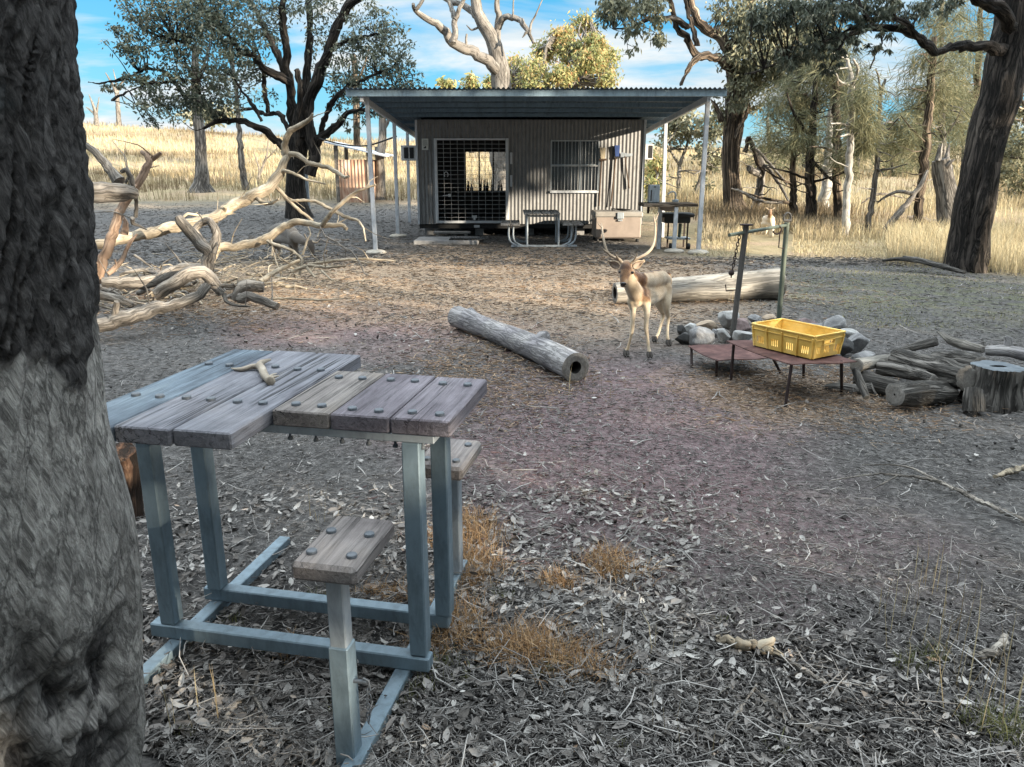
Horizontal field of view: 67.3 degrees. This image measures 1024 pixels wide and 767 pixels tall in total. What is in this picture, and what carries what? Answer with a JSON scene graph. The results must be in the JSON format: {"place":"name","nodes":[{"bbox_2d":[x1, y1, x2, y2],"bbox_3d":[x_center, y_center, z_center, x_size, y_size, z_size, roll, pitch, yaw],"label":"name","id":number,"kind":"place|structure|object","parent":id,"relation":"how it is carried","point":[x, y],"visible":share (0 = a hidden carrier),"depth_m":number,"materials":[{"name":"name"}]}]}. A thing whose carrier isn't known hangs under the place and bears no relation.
{"place":"outdoors","nodes":[
{"label":"outdoors","id":0,"kind":"place"},
{"bbox_2d":[75,0,1023,149],"label":"sky","id":1,"kind":"structure","parent":0,"point":[434,57],"materials":[{"name":"blue"}]},
{"bbox_2d":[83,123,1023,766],"bbox_3d":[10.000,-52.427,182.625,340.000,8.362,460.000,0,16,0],"label":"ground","id":2,"kind":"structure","parent":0,"point":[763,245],"depth_m":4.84,"materials":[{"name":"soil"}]},
{"bbox_2d":[0,0,145,766],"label":"eucalypt tree","id":3,"kind":"object","parent":2,"relation":"on","point":[72,690],"visible":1,"depth_m":1.43,"materials":[{"name":"grey plant"}]},
{"bbox_2d":[100,291,144,307],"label":"fallen branch","id":4,"kind":"object","parent":2,"relation":"on","point":[113,297],"visible":0.65,"depth_m":7.64,"materials":[{"name":"brown wood"}]},
{"bbox_2d":[97,139,161,283],"bbox_3d":[-4.171,-1.849,8.299,0.536,1.514,0.718,7,17,23],"label":"fallen branch","id":5,"kind":"object","parent":2,"relation":"on","point":[106,252],"visible":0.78,"depth_m":8.26,"materials":[{"name":"wood"}]},
{"bbox_2d":[86,141,146,229],"bbox_3d":[-4.155,-2.060,7.979,0.714,0.965,0.533,0,16,0],"label":"fallen branch","id":6,"kind":"object","parent":5,"relation":"on","point":[113,173],"visible":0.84,"depth_m":7.79,"materials":[{"name":"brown wood"}]},
{"bbox_2d":[93,174,138,202],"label":"fallen branch","id":7,"kind":"object","parent":6,"relation":"on","point":[105,192],"visible":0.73,"depth_m":7.56,"materials":[{"name":"brown wood"}]},
{"bbox_2d":[115,442,143,520],"bbox_3d":[-1.823,0.470,3.620,0.186,0.382,0.192,0,16,0],"label":"cut log","id":8,"kind":"object","parent":2,"relation":"on","point":[127,455],"visible":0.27,"depth_m":3.58,"materials":[{"name":"wood"}]},
{"bbox_2d":[98,243,199,289],"bbox_3d":[-3.899,-1.260,8.285,1.038,0.484,0.212,-7,17,-22],"label":"fallen branch","id":9,"kind":"object","parent":2,"relation":"on","point":[129,282],"visible":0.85,"depth_m":8.22,"materials":[{"name":"brown wood"}]},
{"bbox_2d":[119,254,183,275],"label":"fallen branch","id":10,"kind":"object","parent":2,"relation":"on","point":[143,270],"visible":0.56,"depth_m":8.78,"materials":[{"name":"brown wood"}]},
{"bbox_2d":[97,267,210,332],"bbox_3d":[-3.473,-0.839,7.468,1.065,0.620,0.224,-8,18,-26],"label":"fallen branch","id":11,"kind":"object","parent":2,"relation":"on","point":[116,318],"visible":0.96,"depth_m":7.43,"materials":[{"name":"brown wood"}]},
{"bbox_2d":[152,263,225,300],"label":"fallen branch","id":12,"kind":"object","parent":2,"relation":"on","point":[181,278],"visible":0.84,"depth_m":7.97,"materials":[{"name":"brown wood"}]},
{"bbox_2d":[173,28,215,192],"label":"slim tree","id":13,"kind":"object","parent":2,"relation":"on","point":[201,182],"visible":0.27,"depth_m":30.18,"materials":[{"name":"grey plant"}]},
{"bbox_2d":[175,211,221,270],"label":"fallen branch","id":14,"kind":"object","parent":2,"relation":"on","point":[201,244],"visible":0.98,"depth_m":8.88,"materials":[{"name":"brown wood"}]},
{"bbox_2d":[174,100,243,130],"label":"tree","id":15,"kind":"object","parent":2,"relation":"on","point":[207,121],"visible":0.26,"depth_m":75.03,"materials":[{"name":"green plant"}]},
{"bbox_2d":[207,35,264,189],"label":"slim tree","id":16,"kind":"object","parent":2,"relation":"on","point":[242,169],"visible":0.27,"depth_m":30.92,"materials":[{"name":"grey plant"}]},
{"bbox_2d":[99,238,376,316],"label":"scrap twigs","id":17,"kind":"object","parent":2,"relation":"on","point":[239,267],"visible":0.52,"depth_m":11.01,"materials":[{"name":"wood"}]},
{"bbox_2d":[95,111,387,248],"bbox_3d":[-3.423,-2.581,9.714,3.652,1.672,1.030,-3,16,-9],"label":"fallen branch","id":18,"kind":"object","parent":2,"relation":"on","point":[232,205],"visible":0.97,"depth_m":9.95,"materials":[{"name":"wood"}]},
{"bbox_2d":[218,659,266,733],"bbox_3d":[-0.851,0.971,2.408,0.141,0.028,0.312,-6,17,-21],"label":"stick","id":19,"kind":"object","parent":2,"relation":"on","point":[228,713],"visible":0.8,"depth_m":2.35,"materials":[{"name":"brown wood"}]},
{"bbox_2d":[221,275,279,309],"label":"fallen branch","id":20,"kind":"object","parent":2,"relation":"on","point":[242,292],"visible":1,"depth_m":7.73,"materials":[{"name":"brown wood"}]},
{"bbox_2d":[88,0,428,218],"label":"eucalypt tree","id":21,"kind":"object","parent":2,"relation":"on","point":[304,139],"visible":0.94,"depth_m":20.39,"materials":[{"name":"green plant"}]},
{"bbox_2d":[83,120,491,200],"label":"dry grass","id":22,"kind":"structure","parent":2,"relation":"on","point":[189,173],"depth_m":44.40,"materials":[{"name":"plant"}]},
{"bbox_2d":[200,176,377,274],"bbox_3d":[-2.631,-1.844,9.002,2.208,1.132,0.487,3,16,9],"label":"fallen branch","id":23,"kind":"object","parent":2,"relation":"on","point":[273,234],"visible":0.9,"depth_m":9.10,"materials":[{"name":"wood"}]},
{"bbox_2d":[267,223,320,259],"bbox_3d":[-3.813,-2.423,13.284,0.275,0.661,1.551,-14,21,-41],"label":"deer","id":24,"kind":"object","parent":2,"relation":"on","point":[293,238],"visible":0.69,"depth_m":13.09},
{"bbox_2d":[106,349,486,766],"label":"picnic table","id":25,"kind":"object","parent":2,"relation":"on","point":[202,410],"visible":0.97,"depth_m":2.46,"materials":[{"name":"grey wood"}]},
{"bbox_2d":[231,359,278,385],"bbox_3d":[-0.847,-0.048,2.681,0.151,0.034,0.290,-14,21,-41],"label":"antler","id":26,"kind":"object","parent":25,"relation":"on","point":[266,377],"visible":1,"depth_m":2.66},
{"bbox_2d":[258,239,345,281],"bbox_3d":[-2.290,-1.351,8.351,0.844,0.482,0.614,0,16,0],"label":"fallen branch","id":27,"kind":"object","parent":2,"relation":"on","point":[274,272],"visible":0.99,"depth_m":8.45,"materials":[{"name":"wood"}]},
{"bbox_2d":[307,246,395,264],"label":"fallen branch","id":28,"kind":"object","parent":2,"relation":"on","point":[335,260],"visible":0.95,"depth_m":8.97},
{"bbox_2d":[334,36,371,151],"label":"slim tree","id":29,"kind":"object","parent":2,"relation":"on","point":[356,137],"visible":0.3,"depth_m":62.02,"materials":[{"name":"green plant"}]},
{"bbox_2d":[324,141,392,202],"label":"shed","id":30,"kind":"structure","parent":2,"relation":"on","point":[357,171],"depth_m":26.58,"materials":[{"name":"beige metal"}]},
{"bbox_2d":[371,78,405,199],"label":"slim tree","id":31,"kind":"object","parent":2,"relation":"on","point":[379,161],"visible":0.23,"depth_m":27.37,"materials":[{"name":"grey plant"}]},
{"bbox_2d":[414,237,479,244],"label":"slab","id":32,"kind":"structure","parent":2,"relation":"on","point":[434,240],"depth_m":16.27,"materials":[{"name":"grey concrete"}]},
{"bbox_2d":[460,70,482,152],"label":"gum tree","id":33,"kind":"object","parent":2,"relation":"on","point":[471,80],"visible":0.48,"depth_m":54.09,"materials":[{"name":"green plant"}]},
{"bbox_2d":[270,499,678,693],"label":"dry grass","id":34,"kind":"structure","parent":2,"relation":"on","point":[511,641],"depth_m":2.77,"materials":[{"name":"plant"}]},
{"bbox_2d":[412,0,542,190],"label":"dead tree","id":35,"kind":"object","parent":2,"relation":"on","point":[494,62],"visible":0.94,"depth_m":27.38,"materials":[{"name":"wood"}]},
{"bbox_2d":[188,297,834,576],"bbox_3d":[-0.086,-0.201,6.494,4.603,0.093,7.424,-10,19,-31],"label":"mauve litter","id":36,"kind":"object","parent":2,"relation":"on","point":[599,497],"visible":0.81,"depth_m":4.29,"materials":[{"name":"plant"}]},
{"bbox_2d":[448,306,588,380],"bbox_3d":[-0.012,-0.424,6.889,0.285,0.270,2.334,-8,18,-26],"label":"fallen log","id":37,"kind":"object","parent":2,"relation":"on","point":[542,348],"visible":0.98,"depth_m":6.48,"materials":[{"name":"wood"}]},
{"bbox_2d":[345,87,726,254],"bbox_3d":[0.354,-4.922,18.114,6.846,3.048,8.860,0,16,0],"label":"cabin","id":38,"kind":"object","parent":2,"relation":"on","point":[552,141],"visible":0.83,"depth_m":17.78,"materials":[{"name":"metal"}]},
{"bbox_2d":[434,138,508,222],"bbox_3d":[-0.940,-4.717,17.945,1.720,1.917,0.088,0,16,0],"label":"door","id":39,"kind":"structure","parent":38,"relation":"in","point":[474,217],"depth_m":17.97,"materials":[{"name":"metal"}]},
{"bbox_2d":[550,140,599,192],"bbox_3d":[1.464,-5.054,17.898,1.166,1.200,0.116,0,16,0],"label":"window","id":40,"kind":"structure","parent":38,"relation":"in","point":[574,164],"depth_m":17.92,"materials":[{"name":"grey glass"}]},
{"bbox_2d":[501,210,583,246],"bbox_3d":[0.610,-3.246,16.073,1.673,0.694,1.200,0,16,0],"label":"picnic table","id":41,"kind":"object","parent":2,"relation":"on","point":[548,213],"visible":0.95,"depth_m":15.67,"materials":[{"name":"grey metal"}]},
{"bbox_2d":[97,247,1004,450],"bbox_3d":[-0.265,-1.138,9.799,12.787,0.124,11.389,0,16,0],"label":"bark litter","id":42,"kind":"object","parent":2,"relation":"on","point":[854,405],"visible":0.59,"depth_m":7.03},
{"bbox_2d":[94,202,1015,266],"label":"litter","id":43,"kind":"object","parent":2,"relation":"on","point":[618,243],"visible":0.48,"depth_m":14.76,"materials":[{"name":"plant"}]},
{"bbox_2d":[97,254,1023,766],"bbox_3d":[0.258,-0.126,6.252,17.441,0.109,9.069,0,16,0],"label":"leaf litter","id":44,"kind":"object","parent":2,"relation":"on","point":[601,708],"visible":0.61,"depth_m":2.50,"materials":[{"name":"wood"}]},
{"bbox_2d":[506,8,624,88],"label":"gum tree","id":45,"kind":"object","parent":2,"relation":"on","point":[588,58],"visible":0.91,"depth_m":42.34,"materials":[{"name":"green plant"}]},
{"bbox_2d":[158,288,1023,755],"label":"dead stems","id":46,"kind":"object","parent":2,"relation":"on","point":[886,642],"visible":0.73,"depth_m":2.41,"materials":[{"name":"plant"}]},
{"bbox_2d":[161,582,1023,758],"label":"green grass","id":47,"kind":"structure","parent":2,"relation":"on","point":[988,713],"depth_m":2.31,"materials":[{"name":"plant"}]},
{"bbox_2d":[589,210,642,241],"bbox_3d":[2.292,-3.519,17.150,1.131,0.653,0.830,0,16,0],"label":"storage chest","id":48,"kind":"object","parent":2,"relation":"on","point":[620,224],"visible":0.96,"depth_m":16.80,"materials":[{"name":"beige plastic"}]},
{"bbox_2d":[597,212,671,357],"bbox_3d":[1.194,-0.876,6.709,0.380,1.235,1.249,14,21,40],"label":"deer","id":49,"kind":"object","parent":2,"relation":"on","point":[645,291],"visible":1,"depth_m":6.61},
{"bbox_2d":[644,149,678,201],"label":"shrub","id":50,"kind":"object","parent":2,"relation":"on","point":[653,168],"visible":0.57,"depth_m":26.93,"materials":[{"name":"green plant"}]},
{"bbox_2d":[638,191,697,252],"bbox_3d":[3.013,-3.126,14.929,1.032,1.171,0.768,0,16,0],"label":"sink bench","id":51,"kind":"object","parent":2,"relation":"on","point":[674,204],"visible":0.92,"depth_m":14.76,"materials":[{"name":"grey metal"}]},
{"bbox_2d":[647,184,659,202],"bbox_3d":[2.756,-3.693,14.954,0.199,0.339,0.232,0,16,0],"label":"metal box","id":52,"kind":"object","parent":51,"relation":"on","point":[653,193],"visible":1,"depth_m":14.86,"materials":[{"name":"grey metal"}]},
{"bbox_2d":[657,212,694,248],"bbox_3d":[3.282,-3.073,15.494,0.660,0.717,0.510,0,16,0],"label":"grill","id":53,"kind":"object","parent":2,"relation":"on","point":[683,217],"visible":0.77,"depth_m":15.31,"materials":[{"name":"black metal"}]},
{"bbox_2d":[648,107,722,189],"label":"slim tree","id":54,"kind":"object","parent":2,"relation":"on","point":[679,127],"visible":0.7,"depth_m":28.68,"materials":[{"name":"green plant"}]},
{"bbox_2d":[612,267,786,302],"bbox_3d":[2.281,-1.199,9.417,2.125,0.394,0.398,-3,16,-9],"label":"fallen log","id":55,"kind":"object","parent":2,"relation":"on","point":[762,284],"visible":0.62,"depth_m":9.33,"materials":[{"name":"wood"}]},
{"bbox_2d":[676,111,724,192],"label":"slim tree","id":56,"kind":"object","parent":2,"relation":"on","point":[714,164],"visible":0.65,"depth_m":28.62,"materials":[{"name":"green plant"}]},
{"bbox_2d":[688,326,714,344],"bbox_3d":[1.762,-0.434,7.129,0.224,0.183,0.201,-3,16,-10],"label":"rock","id":57,"kind":"object","parent":2,"relation":"on","point":[700,335],"visible":0.86,"depth_m":7.07,"materials":[{"name":"stone"}]},
{"bbox_2d":[589,0,853,212],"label":"stringybark tree","id":58,"kind":"object","parent":2,"relation":"on","point":[735,49],"visible":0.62,"depth_m":21.44,"materials":[{"name":"green plant"}]},
{"bbox_2d":[718,310,739,328],"bbox_3d":[2.214,-0.651,7.864,0.215,0.205,0.246,0,16,0],"label":"rock","id":59,"kind":"object","parent":2,"relation":"on","point":[725,318],"visible":0.77,"depth_m":7.79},
{"bbox_2d":[688,344,780,376],"bbox_3d":[1.821,-0.190,6.341,0.606,0.166,0.605,-5,17,-17],"label":"steel stand","id":60,"kind":"object","parent":2,"relation":"on","point":[719,352],"visible":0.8,"depth_m":6.31,"materials":[{"name":"metal"}]},
{"bbox_2d":[715,634,783,657],"bbox_3d":[0.813,0.888,2.633,0.232,0.061,0.058,7,17,23],"label":"stick","id":61,"kind":"object","parent":2,"relation":"on","point":[765,645],"visible":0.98,"depth_m":2.61,"materials":[{"name":"wood"}]},
{"bbox_2d":[725,212,791,339],"bbox_3d":[2.377,-0.993,7.433,1.162,1.266,0.162,-13,21,-39],"label":"fire hoist","id":62,"kind":"object","parent":2,"relation":"on","point":[745,232],"visible":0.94,"depth_m":7.25,"materials":[{"name":"green metal"}]},
{"bbox_2d":[735,145,788,210],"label":"fallen branches","id":63,"kind":"object","parent":2,"relation":"on","point":[760,184],"visible":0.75,"depth_m":23.12,"materials":[{"name":"wood"}]},
{"bbox_2d":[761,208,774,236],"bbox_3d":[6.014,-3.800,18.022,0.259,0.670,1.040,4,16,13],"label":"deer","id":64,"kind":"object","parent":2,"relation":"on","point":[768,220],"visible":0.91,"depth_m":17.80},
{"bbox_2d":[744,109,804,175],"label":"she oak","id":65,"kind":"object","parent":2,"relation":"on","point":[767,134],"visible":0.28,"depth_m":39.85,"materials":[{"name":"green plant"}]},
{"bbox_2d":[726,340,856,406],"bbox_3d":[2.050,-0.089,5.680,0.670,0.330,0.778,-3,16,-9],"label":"steel stand","id":66,"kind":"object","parent":2,"relation":"on","point":[791,360],"visible":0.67,"depth_m":5.46,"materials":[{"name":"metal"}]},
{"bbox_2d":[752,318,845,358],"bbox_3d":[2.081,-0.332,5.625,0.354,0.172,0.568,-10,18,-31],"label":"crate","id":67,"kind":"object","parent":66,"relation":"on","point":[800,339],"visible":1,"depth_m":5.55,"materials":[{"name":"plastic"}]},
{"bbox_2d":[742,63,846,215],"bbox_3d":[7.481,-6.328,20.532,2.650,4.901,2.600,5,17,17],"label":"slim tree","id":68,"kind":"object","parent":2,"relation":"on","point":[775,106],"visible":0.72,"depth_m":20.25,"materials":[{"name":"green plant"}]},
{"bbox_2d":[754,688,837,732],"bbox_3d":[0.842,0.995,2.324,0.269,0.022,0.060,15,22,43],"label":"stick","id":69,"kind":"object","parent":2,"relation":"on","point":[811,726],"visible":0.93,"depth_m":2.29,"materials":[{"name":"brown wood"}]},
{"bbox_2d":[772,102,828,171],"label":"she oak","id":70,"kind":"object","parent":2,"relation":"on","point":[802,161],"visible":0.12,"depth_m":42.78,"materials":[{"name":"green plant"}]},
{"bbox_2d":[782,656,827,684],"bbox_3d":[0.956,0.939,2.517,0.027,0.024,0.169,-12,20,-37],"label":"stick","id":71,"kind":"object","parent":2,"relation":"on","point":[803,670],"visible":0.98,"depth_m":2.51,"materials":[{"name":"grey wood"}]},
{"bbox_2d":[768,43,866,218],"bbox_3d":[7.886,-6.418,20.158,2.260,5.309,3.575,6,17,21],"label":"slim tree","id":72,"kind":"object","parent":2,"relation":"on","point":[812,138],"visible":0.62,"depth_m":19.55,"materials":[{"name":"green plant"}]},
{"bbox_2d":[774,22,890,218],"bbox_3d":[8.029,-6.300,19.461,3.155,5.514,3.445,0,16,0],"label":"slim tree","id":73,"kind":"object","parent":2,"relation":"on","point":[838,155],"visible":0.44,"depth_m":19.14,"materials":[{"name":"green plant"}]},
{"bbox_2d":[822,315,846,328],"bbox_3d":[3.157,-0.582,7.550,0.211,0.184,0.216,0,16,0],"label":"rock","id":74,"kind":"object","parent":2,"relation":"on","point":[837,321],"visible":0.62,"depth_m":7.50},
{"bbox_2d":[803,66,866,207],"bbox_3d":[10.051,-7.520,24.243,2.548,4.835,2.864,0,16,0],"label":"slim tree","id":75,"kind":"object","parent":2,"relation":"on","point":[826,190],"visible":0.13,"depth_m":23.96,"materials":[{"name":"white plant"}]},
{"bbox_2d":[825,382,877,396],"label":"cut log","id":76,"kind":"object","parent":2,"relation":"on","point":[847,387],"visible":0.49,"depth_m":5.61,"materials":[{"name":"wood"}]},
{"bbox_2d":[693,226,1012,258],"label":"grass","id":77,"kind":"structure","parent":2,"relation":"on","point":[851,246],"depth_m":15.60,"materials":[{"name":"plant"}]},
{"bbox_2d":[848,332,869,352],"bbox_3d":[3.051,-0.364,6.819,0.230,0.174,0.171,5,17,18],"label":"rock","id":78,"kind":"object","parent":2,"relation":"on","point":[860,341],"visible":0.72,"depth_m":6.76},
{"bbox_2d":[852,368,869,398],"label":"cut log","id":79,"kind":"object","parent":2,"relation":"on","point":[860,383],"visible":1,"depth_m":5.29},
{"bbox_2d":[823,53,902,236],"bbox_3d":[7.869,-5.158,17.530,1.752,4.392,2.520,7,17,24],"label":"slim tree","id":80,"kind":"object","parent":2,"relation":"on","point":[858,106],"visible":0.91,"depth_m":17.13,"materials":[{"name":"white plant"}]},
{"bbox_2d":[853,371,899,396],"bbox_3d":[2.668,0.007,5.622,0.190,0.168,0.350,-9,18,-29],"label":"cut log","id":81,"kind":"object","parent":2,"relation":"on","point":[880,383],"visible":0.49,"depth_m":5.54,"materials":[{"name":"wood"}]},
{"bbox_2d":[850,354,890,371],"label":"cut log","id":82,"kind":"object","parent":81,"relation":"on","point":[866,363],"visible":0.64,"depth_m":5.71,"materials":[{"name":"wood"}]},
{"bbox_2d":[743,0,1023,272],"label":"leaning tree","id":83,"kind":"object","parent":2,"relation":"on","point":[993,116],"visible":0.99,"depth_m":11.34,"materials":[{"name":"green plant"}]},
{"bbox_2d":[841,68,932,231],"bbox_3d":[9.043,-5.297,18.544,1.870,4.068,3.268,14,21,41],"label":"slim tree","id":84,"kind":"object","parent":2,"relation":"on","point":[902,131],"visible":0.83,"depth_m":18.52,"materials":[{"name":"green plant"}]},
{"bbox_2d":[867,113,919,176],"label":"she oak","id":85,"kind":"object","parent":2,"relation":"on","point":[893,172],"visible":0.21,"depth_m":40.05,"materials":[{"name":"green plant"}]},
{"bbox_2d":[773,264,1023,327],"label":"green cover","id":86,"kind":"object","parent":2,"relation":"on","point":[826,275],"visible":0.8,"depth_m":10.59,"materials":[{"name":"plant"}]},
{"bbox_2d":[877,170,928,233],"bbox_3d":[9.509,-4.347,18.651,1.492,1.615,0.269,-6,17,-20],"label":"fallen branch","id":87,"kind":"object","parent":2,"relation":"on","point":[899,212],"visible":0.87,"depth_m":18.57,"materials":[{"name":"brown wood"}]},
{"bbox_2d":[900,337,938,350],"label":"cut log","id":88,"kind":"object","parent":2,"relation":"on","point":[924,344],"visible":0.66,"depth_m":6.43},
{"bbox_2d":[885,380,958,406],"bbox_3d":[2.823,0.073,5.299,0.532,0.203,0.180,-6,17,-21],"label":"cut log","id":89,"kind":"object","parent":2,"relation":"on","point":[920,393],"visible":1,"depth_m":5.21,"materials":[{"name":"wood"}]},
{"bbox_2d":[876,360,938,380],"bbox_3d":[2.881,-0.072,5.604,0.139,0.121,0.469,-8,18,-27],"label":"cut log","id":90,"kind":"object","parent":89,"relation":"on","point":[892,369],"visible":0.89,"depth_m":5.61,"materials":[{"name":"wood"}]},
{"bbox_2d":[888,348,975,390],"bbox_3d":[3.050,-0.118,5.607,0.187,0.204,0.686,-4,16,-14],"label":"cut log","id":91,"kind":"object","parent":89,"relation":"on","point":[956,374],"visible":0.73,"depth_m":5.43,"materials":[{"name":"wood"}]},
{"bbox_2d":[882,256,966,273],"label":"fallen branch","id":92,"kind":"object","parent":2,"relation":"on","point":[927,262],"visible":1,"depth_m":11.94,"materials":[{"name":"wood"}]},
{"bbox_2d":[868,18,982,225],"bbox_3d":[10.434,-6.244,19.444,2.572,5.356,3.107,0,16,0],"label":"slim tree","id":93,"kind":"object","parent":2,"relation":"on","point":[931,96],"visible":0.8,"depth_m":19.00,"materials":[{"name":"green plant"}]},
{"bbox_2d":[829,464,1023,522],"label":"stick","id":94,"kind":"object","parent":2,"relation":"on","point":[973,497],"visible":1,"depth_m":3.94,"materials":[{"name":"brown wood"}]},
{"bbox_2d":[895,0,992,180],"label":"slim tree","id":95,"kind":"object","parent":2,"relation":"on","point":[943,25],"visible":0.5,"depth_m":21.50,"materials":[{"name":"green plant"}]},
{"bbox_2d":[931,143,956,231],"bbox_3d":[9.999,-4.337,17.593,1.020,2.231,0.612,0,16,0],"label":"tree stump","id":96,"kind":"object","parent":2,"relation":"on","point":[944,181],"visible":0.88,"depth_m":17.36,"materials":[{"name":"wood"}]},
{"bbox_2d":[936,331,984,352],"bbox_3d":[3.707,-0.338,6.394,0.106,0.102,0.520,-6,17,-19],"label":"cut log","id":97,"kind":"object","parent":2,"relation":"on","point":[965,345],"visible":1,"depth_m":6.34,"materials":[{"name":"wood"}]},
{"bbox_2d":[919,7,1015,170],"bbox_3d":[15.466,-9.418,26.471,3.212,7.186,3.896,6,17,21],"label":"slim tree","id":98,"kind":"object","parent":2,"relation":"on","point":[976,82],"visible":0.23,"depth_m":25.96,"materials":[{"name":"green plant"}]},
{"bbox_2d":[962,387,986,417],"bbox_3d":[3.087,0.133,5.144,0.145,0.234,0.180,0,16,0],"label":"broken stump","id":99,"kind":"object","parent":2,"relation":"on","point":[974,401],"visible":0.94,"depth_m":5.10,"materials":[{"name":"wood"}]},
{"bbox_2d":[966,633,1009,660],"bbox_3d":[1.634,0.900,2.607,0.224,0.048,0.064,-9,18,-29],"label":"stick","id":100,"kind":"object","parent":2,"relation":"on","point":[991,651],"visible":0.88,"depth_m":2.58,"materials":[{"name":"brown wood"}]},
{"bbox_2d":[956,360,1023,413],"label":"tree stump","id":101,"kind":"object","parent":2,"relation":"on","point":[1001,384],"visible":0.73,"depth_m":5.20,"materials":[{"name":"wood"}]},
{"bbox_2d":[985,336,1023,360],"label":"cut log","id":102,"kind":"object","parent":2,"relation":"on","point":[1007,348],"visible":1,"depth_m":6.02,"materials":[{"name":"wood"}]},
{"bbox_2d":[998,95,1023,201],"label":"slim tree","id":103,"kind":"object","parent":2,"relation":"on","point":[1007,178],"visible":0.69,"depth_m":26.64,"materials":[{"name":"green plant"}]},
{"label":"cut log","id":104,"kind":"object","parent":2,"relation":"on","visible":0},
{"bbox_2d":[930,350,985,364],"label":"cut log","id":105,"kind":"object","parent":104,"relation":"on","point":[960,356],"visible":0.47,"depth_m":5.84,"materials":[{"name":"wood"}]},
{"bbox_2d":[703,196,859,241],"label":"rough grass","id":106,"kind":"structure","parent":0,"point":[715,228],"depth_m":19.45,"materials":[{"name":"plant"}]},
{"bbox_2d":[646,142,1023,241],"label":"dry grass","id":107,"kind":"structure","parent":0,"point":[682,195],"depth_m":26.28,"materials":[{"name":"plant"}]},
{"bbox_2d":[874,212,1023,274],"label":"tall grass","id":108,"kind":"structure","parent":0,"point":[1003,255],"depth_m":14.04,"materials":[{"name":"plant"}]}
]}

